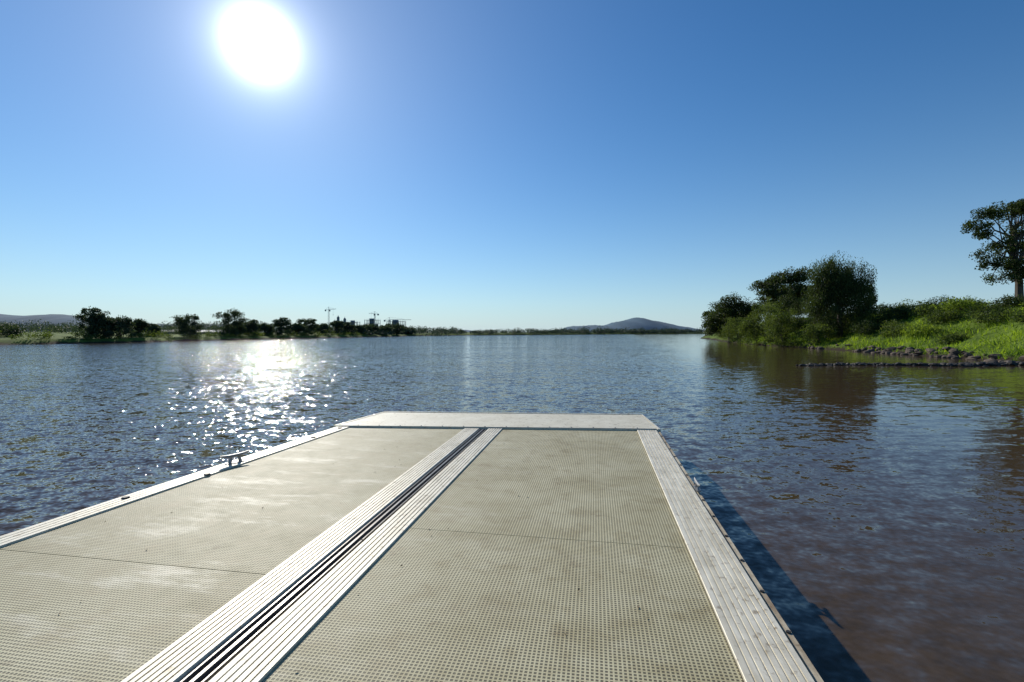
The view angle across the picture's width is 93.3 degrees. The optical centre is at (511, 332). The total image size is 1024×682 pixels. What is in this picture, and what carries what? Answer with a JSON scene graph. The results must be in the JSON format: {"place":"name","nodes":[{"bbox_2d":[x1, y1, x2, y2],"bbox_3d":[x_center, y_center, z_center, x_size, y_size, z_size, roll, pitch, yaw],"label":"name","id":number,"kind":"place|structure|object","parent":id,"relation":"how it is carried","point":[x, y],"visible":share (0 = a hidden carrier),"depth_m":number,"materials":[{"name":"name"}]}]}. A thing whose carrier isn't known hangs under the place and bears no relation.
{"place":"outdoors","nodes":[
{"label":"outdoors","id":0,"kind":"place"},
{"bbox_2d":[0,314,220,331],"bbox_3d":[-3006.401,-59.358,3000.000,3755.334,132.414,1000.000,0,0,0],"label":"hill","id":1,"kind":"structure","parent":0,"point":[55,319],"depth_m":2778.07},
{"bbox_2d":[0,334,1023,681],"bbox_3d":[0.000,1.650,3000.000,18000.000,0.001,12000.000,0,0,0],"label":"river water","id":2,"kind":"structure","parent":0,"point":[870,518],"depth_m":7.89,"materials":[{"name":"blue liquid"}]},
{"bbox_2d":[0,411,823,681],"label":"pontoon jetty","id":3,"kind":"object","parent":2,"relation":"on","point":[395,546],"visible":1,"depth_m":2.43,"materials":[{"name":"concrete"}]},
{"bbox_2d":[0,303,1023,361],"bbox_3d":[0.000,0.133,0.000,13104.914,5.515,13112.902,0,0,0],"label":"riverbank ground","id":4,"kind":"structure","parent":0,"point":[56,338],"depth_m":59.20,"materials":[{"name":"green plant"}]},
{"bbox_2d":[72,306,106,338],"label":"river red gum tree","id":5,"kind":"object","parent":4,"relation":"on","point":[87,317],"visible":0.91,"depth_m":77.50,"materials":[{"name":"green plant"}]},
{"bbox_2d":[87,311,116,338],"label":"river red gum tree","id":6,"kind":"object","parent":4,"relation":"on","point":[108,320],"visible":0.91,"depth_m":78.57,"materials":[{"name":"green plant"}]},
{"bbox_2d":[0,322,233,336],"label":"bank bushes","id":7,"kind":"object","parent":4,"relation":"on","point":[7,329],"visible":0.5,"depth_m":117.90,"materials":[{"name":"green plant"}]},
{"bbox_2d":[109,315,135,337],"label":"river red gum tree","id":8,"kind":"object","parent":4,"relation":"on","point":[125,322],"visible":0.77,"depth_m":80.52,"materials":[{"name":"green plant"}]},
{"bbox_2d":[127,318,151,337],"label":"river red gum tree","id":9,"kind":"object","parent":4,"relation":"on","point":[140,325],"visible":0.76,"depth_m":85.63,"materials":[{"name":"green plant"}]},
{"bbox_2d":[143,324,162,336],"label":"river red gum tree","id":10,"kind":"object","parent":4,"relation":"on","point":[156,327],"visible":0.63,"depth_m":91.59,"materials":[{"name":"green plant"}]},
{"bbox_2d":[0,327,366,340],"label":"bank scrub","id":11,"kind":"object","parent":4,"relation":"on","point":[162,334],"visible":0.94,"depth_m":91.16,"materials":[{"name":"green plant"}]},
{"bbox_2d":[169,313,212,336],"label":"river red gum tree","id":12,"kind":"object","parent":4,"relation":"on","point":[184,322],"visible":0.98,"depth_m":97.29,"materials":[{"name":"green plant"}]},
{"bbox_2d":[197,330,217,333],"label":"farm shed","id":13,"kind":"structure","parent":4,"relation":"on","point":[207,331],"depth_m":128.40,"materials":[{"name":"metal"}]},
{"bbox_2d":[0,319,450,335],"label":"distant trees behind fields","id":14,"kind":"object","parent":4,"relation":"on","point":[42,328],"visible":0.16,"depth_m":255.82,"materials":[{"name":"green plant"}]},
{"bbox_2d":[210,308,250,334],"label":"river red gum tree","id":15,"kind":"object","parent":4,"relation":"on","point":[228,319],"visible":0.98,"depth_m":111.31,"materials":[{"name":"green plant"}]},
{"bbox_2d":[224,322,247,335],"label":"river red gum tree","id":16,"kind":"object","parent":4,"relation":"on","point":[243,328],"visible":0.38,"depth_m":115.61,"materials":[{"name":"green plant"}]},
{"bbox_2d":[240,319,259,335],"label":"river red gum tree","id":17,"kind":"object","parent":4,"relation":"on","point":[252,326],"visible":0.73,"depth_m":119.31,"materials":[{"name":"green plant"}]},
{"bbox_2d":[259,323,277,335],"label":"river red gum tree","id":18,"kind":"object","parent":4,"relation":"on","point":[267,328],"visible":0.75,"depth_m":127.17,"materials":[{"name":"green plant"}]},
{"bbox_2d":[272,317,291,335],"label":"river red gum tree","id":19,"kind":"object","parent":4,"relation":"on","point":[280,323],"visible":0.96,"depth_m":133.12,"materials":[{"name":"green plant"}]},
{"bbox_2d":[284,322,307,334],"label":"river red gum tree","id":20,"kind":"object","parent":4,"relation":"on","point":[297,328],"visible":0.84,"depth_m":139.31,"materials":[{"name":"green plant"}]},
{"bbox_2d":[295,318,318,334],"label":"river red gum tree","id":21,"kind":"object","parent":4,"relation":"on","point":[310,324],"visible":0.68,"depth_m":146.57,"materials":[{"name":"green plant"}]},
{"bbox_2d":[314,323,332,333],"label":"river red gum tree","id":22,"kind":"object","parent":4,"relation":"on","point":[322,328],"visible":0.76,"depth_m":155.86,"materials":[{"name":"green plant"}]},
{"bbox_2d":[329,320,346,333],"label":"river red gum tree","id":23,"kind":"object","parent":4,"relation":"on","point":[337,325],"visible":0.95,"depth_m":167.28,"materials":[{"name":"green plant"}]},
{"bbox_2d":[338,322,355,333],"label":"river red gum tree","id":24,"kind":"object","parent":4,"relation":"on","point":[348,327],"visible":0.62,"depth_m":173.15,"materials":[{"name":"green plant"}]},
{"bbox_2d":[351,325,367,333],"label":"river red gum tree","id":25,"kind":"object","parent":4,"relation":"on","point":[360,328],"visible":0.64,"depth_m":181.10,"materials":[{"name":"green plant"}]},
{"bbox_2d":[364,323,380,334],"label":"river red gum tree","id":26,"kind":"object","parent":4,"relation":"on","point":[372,327],"visible":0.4,"depth_m":188.78,"materials":[{"name":"green plant"}]},
{"bbox_2d":[364,318,380,325],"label":"unfinished concrete building","id":27,"kind":"structure","parent":4,"relation":"on","point":[371,321],"depth_m":623.00,"materials":[{"name":"grey concrete"}]},
{"bbox_2d":[374,325,394,334],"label":"river red gum tree","id":28,"kind":"object","parent":4,"relation":"on","point":[389,328],"visible":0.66,"depth_m":198.85,"materials":[{"name":"green plant"}]},
{"bbox_2d":[385,323,404,334],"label":"river red gum tree","id":29,"kind":"object","parent":4,"relation":"on","point":[400,327],"visible":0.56,"depth_m":213.92,"materials":[{"name":"green plant"}]},
{"bbox_2d":[387,320,405,326],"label":"unfinished concrete building","id":30,"kind":"structure","parent":4,"relation":"on","point":[395,322],"depth_m":603.00,"materials":[{"name":"grey concrete"}]},
{"bbox_2d":[401,326,415,333],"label":"river red gum tree","id":31,"kind":"object","parent":4,"relation":"on","point":[407,328],"visible":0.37,"depth_m":235.29,"materials":[{"name":"green plant"}]},
{"bbox_2d":[355,325,705,334],"bbox_3d":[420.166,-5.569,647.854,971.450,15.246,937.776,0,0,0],"label":"distant tree line","id":32,"kind":"object","parent":4,"relation":"on","point":[451,330],"visible":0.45,"depth_m":332.17,"materials":[{"name":"green plant"}]},
{"bbox_2d":[702,304,753,327],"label":"riverside tree","id":33,"kind":"object","parent":4,"relation":"on","point":[706,312],"visible":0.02,"depth_m":115.58,"materials":[{"name":"green plant"}]},
{"bbox_2d":[700,292,765,340],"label":"riverside tree","id":34,"kind":"object","parent":4,"relation":"on","point":[714,322],"visible":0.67,"depth_m":83.11,"materials":[{"name":"green plant"}]},
{"bbox_2d":[718,319,747,339],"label":"riverbank shrub","id":35,"kind":"object","parent":4,"relation":"on","point":[730,329],"visible":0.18,"depth_m":78.99,"materials":[{"name":"green plant"}]},
{"bbox_2d":[719,316,751,343],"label":"riverbank shrub","id":36,"kind":"object","parent":4,"relation":"on","point":[729,325],"visible":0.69,"depth_m":72.92,"materials":[{"name":"green plant"}]},
{"bbox_2d":[734,312,765,344],"bbox_3d":[32.558,-0.442,63.957,5.488,4.633,4.849,0,0,0],"label":"riverbank shrub","id":37,"kind":"object","parent":4,"relation":"on","point":[744,327],"visible":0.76,"depth_m":63.73,"materials":[{"name":"green plant"}]},
{"bbox_2d":[746,297,797,338],"bbox_3d":[33.617,-1.726,63.344,5.204,6.084,5.787,0,0,0],"label":"riverbank shrub","id":38,"kind":"object","parent":4,"relation":"on","point":[755,307],"visible":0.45,"depth_m":62.99,"materials":[{"name":"green plant"}]},
{"bbox_2d":[757,302,803,342],"bbox_3d":[32.197,-0.989,58.126,5.060,5.399,4.981,0,0,0],"label":"riverbank shrub","id":39,"kind":"object","parent":4,"relation":"on","point":[769,309],"visible":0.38,"depth_m":57.90,"materials":[{"name":"green plant"}]},
{"bbox_2d":[748,266,815,311],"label":"spreading acacia tree","id":40,"kind":"object","parent":4,"relation":"on","point":[772,281],"visible":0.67,"depth_m":69.00,"materials":[{"name":"green plant"}]},
{"bbox_2d":[758,307,805,346],"bbox_3d":[30.795,-0.445,55.325,4.857,4.971,4.069,0,0,0],"label":"riverbank shrub","id":41,"kind":"object","parent":4,"relation":"on","point":[775,332],"visible":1,"depth_m":54.80,"materials":[{"name":"green plant"}]},
{"bbox_2d":[768,282,807,316],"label":"riverside tree","id":42,"kind":"object","parent":4,"relation":"on","point":[780,286],"visible":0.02,"depth_m":74.73,"materials":[{"name":"green plant"}]},
{"bbox_2d":[770,288,806,325],"bbox_3d":[36.560,-2.846,64.141,5.357,6.150,5.328,0,0,29],"label":"riverbank shrub","id":43,"kind":"object","parent":4,"relation":"on","point":[794,304],"visible":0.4,"depth_m":63.54,"materials":[{"name":"green plant"}]},
{"bbox_2d":[789,308,829,339],"bbox_3d":[34.487,-1.128,55.751,4.575,4.064,4.310,0,0,32],"label":"riverbank shrub","id":44,"kind":"object","parent":4,"relation":"on","point":[803,323],"visible":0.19,"depth_m":55.54,"materials":[{"name":"green plant"}]},
{"bbox_2d":[801,322,836,344],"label":"riverbank shrub","id":45,"kind":"object","parent":4,"relation":"on","point":[817,330],"visible":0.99,"depth_m":50.11,"materials":[{"name":"green plant"}]},
{"bbox_2d":[798,251,878,338],"bbox_3d":[34.912,-4.029,51.824,7.915,9.591,6.638,0,0,-32],"label":"casuarina tree","id":46,"kind":"object","parent":4,"relation":"on","point":[836,289],"visible":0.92,"depth_m":50.98,"materials":[{"name":"green plant"}]},
{"bbox_2d":[847,319,885,334],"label":"riverbank shrub","id":47,"kind":"object","parent":4,"relation":"on","point":[860,328],"visible":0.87,"depth_m":46.25,"materials":[{"name":"green plant"}]},
{"bbox_2d":[846,307,896,329],"bbox_3d":[36.439,-1.278,49.189,4.084,2.548,3.403,0,0,17],"label":"riverbank shrub","id":48,"kind":"object","parent":4,"relation":"on","point":[870,315],"visible":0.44,"depth_m":48.95,"materials":[{"name":"green plant"}]},
{"bbox_2d":[866,284,878,307],"bbox_3d":[44.483,-4.033,59.990,1.734,4.787,1.709,0,0,27],"label":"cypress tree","id":49,"kind":"object","parent":4,"relation":"on","point":[871,287],"visible":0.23,"depth_m":59.67,"materials":[{"name":"green plant"}]},
{"bbox_2d":[872,302,901,314],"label":"riverbank shrub","id":50,"kind":"object","parent":4,"relation":"on","point":[882,307],"visible":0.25,"depth_m":54.85,"materials":[{"name":"green plant"}]},
{"bbox_2d":[872,319,912,336],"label":"riverbank shrub","id":51,"kind":"object","parent":4,"relation":"on","point":[897,328],"visible":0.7,"depth_m":43.16,"materials":[{"name":"green plant"}]},
{"bbox_2d":[763,342,1023,361],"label":"shore rocks","id":52,"kind":"object","parent":4,"relation":"on","point":[954,353],"visible":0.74,"depth_m":33.48,"materials":[{"name":"grey stone"}]},
{"bbox_2d":[873,303,919,320],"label":"riverbank shrub","id":53,"kind":"object","parent":4,"relation":"on","point":[902,312],"visible":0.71,"depth_m":46.84,"materials":[{"name":"green plant"}]},
{"bbox_2d":[884,298,929,312],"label":"riverbank shrub","id":54,"kind":"object","parent":4,"relation":"on","point":[924,304],"visible":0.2,"depth_m":49.93,"materials":[{"name":"green plant"}]},
{"bbox_2d":[796,360,1023,366],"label":"rock groyne","id":55,"kind":"object","parent":4,"relation":"on","point":[991,363],"visible":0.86,"depth_m":23.96,"materials":[{"name":"grey stone"}]},
{"bbox_2d":[900,321,944,337],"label":"riverbank shrub","id":56,"kind":"object","parent":4,"relation":"on","point":[929,328],"visible":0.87,"depth_m":39.09,"materials":[{"name":"green plant"}]},
{"bbox_2d":[907,300,946,315],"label":"riverbank shrub","id":57,"kind":"object","parent":4,"relation":"on","point":[923,309],"visible":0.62,"depth_m":43.34,"materials":[{"name":"green plant"}]},
{"bbox_2d":[918,294,957,307],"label":"riverbank shrub","id":58,"kind":"object","parent":4,"relation":"on","point":[941,300],"visible":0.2,"depth_m":51.84,"materials":[{"name":"green plant"}]},
{"bbox_2d":[917,305,970,322],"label":"riverbank shrub","id":59,"kind":"object","parent":4,"relation":"on","point":[941,316],"visible":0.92,"depth_m":40.02,"materials":[{"name":"green plant"}]},
{"bbox_2d":[931,329,975,344],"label":"riverbank shrub","id":60,"kind":"object","parent":4,"relation":"on","point":[950,338],"visible":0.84,"depth_m":35.33,"materials":[{"name":"green plant"}]},
{"bbox_2d":[929,296,992,311],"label":"riverbank shrub","id":61,"kind":"object","parent":4,"relation":"on","point":[962,305],"visible":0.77,"depth_m":40.88,"materials":[{"name":"green plant"}]},
{"bbox_2d":[956,299,1011,317],"bbox_3d":[36.343,-1.825,36.965,3.529,1.523,3.254,0,0,0],"label":"riverbank shrub","id":62,"kind":"object","parent":4,"relation":"on","point":[989,307],"visible":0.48,"depth_m":36.91,"materials":[{"name":"green plant"}]},
{"bbox_2d":[960,198,1023,297],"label":"gum tree","id":63,"kind":"object","parent":4,"relation":"on","point":[1014,264],"visible":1,"depth_m":38.29,"materials":[{"name":"green plant"}]},
{"bbox_2d":[966,306,1020,323],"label":"riverbank shrub","id":64,"kind":"object","parent":4,"relation":"on","point":[989,316],"visible":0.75,"depth_m":34.99,"materials":[{"name":"green plant"}]},
{"bbox_2d":[987,293,1023,306],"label":"riverbank shrub","id":65,"kind":"object","parent":4,"relation":"on","point":[1015,301],"visible":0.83,"depth_m":37.23,"materials":[{"name":"green plant"}]},
{"bbox_2d":[1007,307,1023,322],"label":"riverbank shrub","id":66,"kind":"object","parent":4,"relation":"on","point":[1019,318],"visible":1,"depth_m":32.34,"materials":[{"name":"green plant"}]},
{"bbox_2d":[0,0,1023,331],"label":"sky","id":67,"kind":"structure","parent":0,"point":[472,165],"materials":[{"name":"blue"}]},
{"bbox_2d":[565,317,705,331],"bbox_3d":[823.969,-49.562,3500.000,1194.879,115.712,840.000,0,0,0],"label":"hill","id":68,"kind":"structure","parent":0,"point":[638,323],"depth_m":3260.90,"materials":[{"name":"grey"}]}
]}

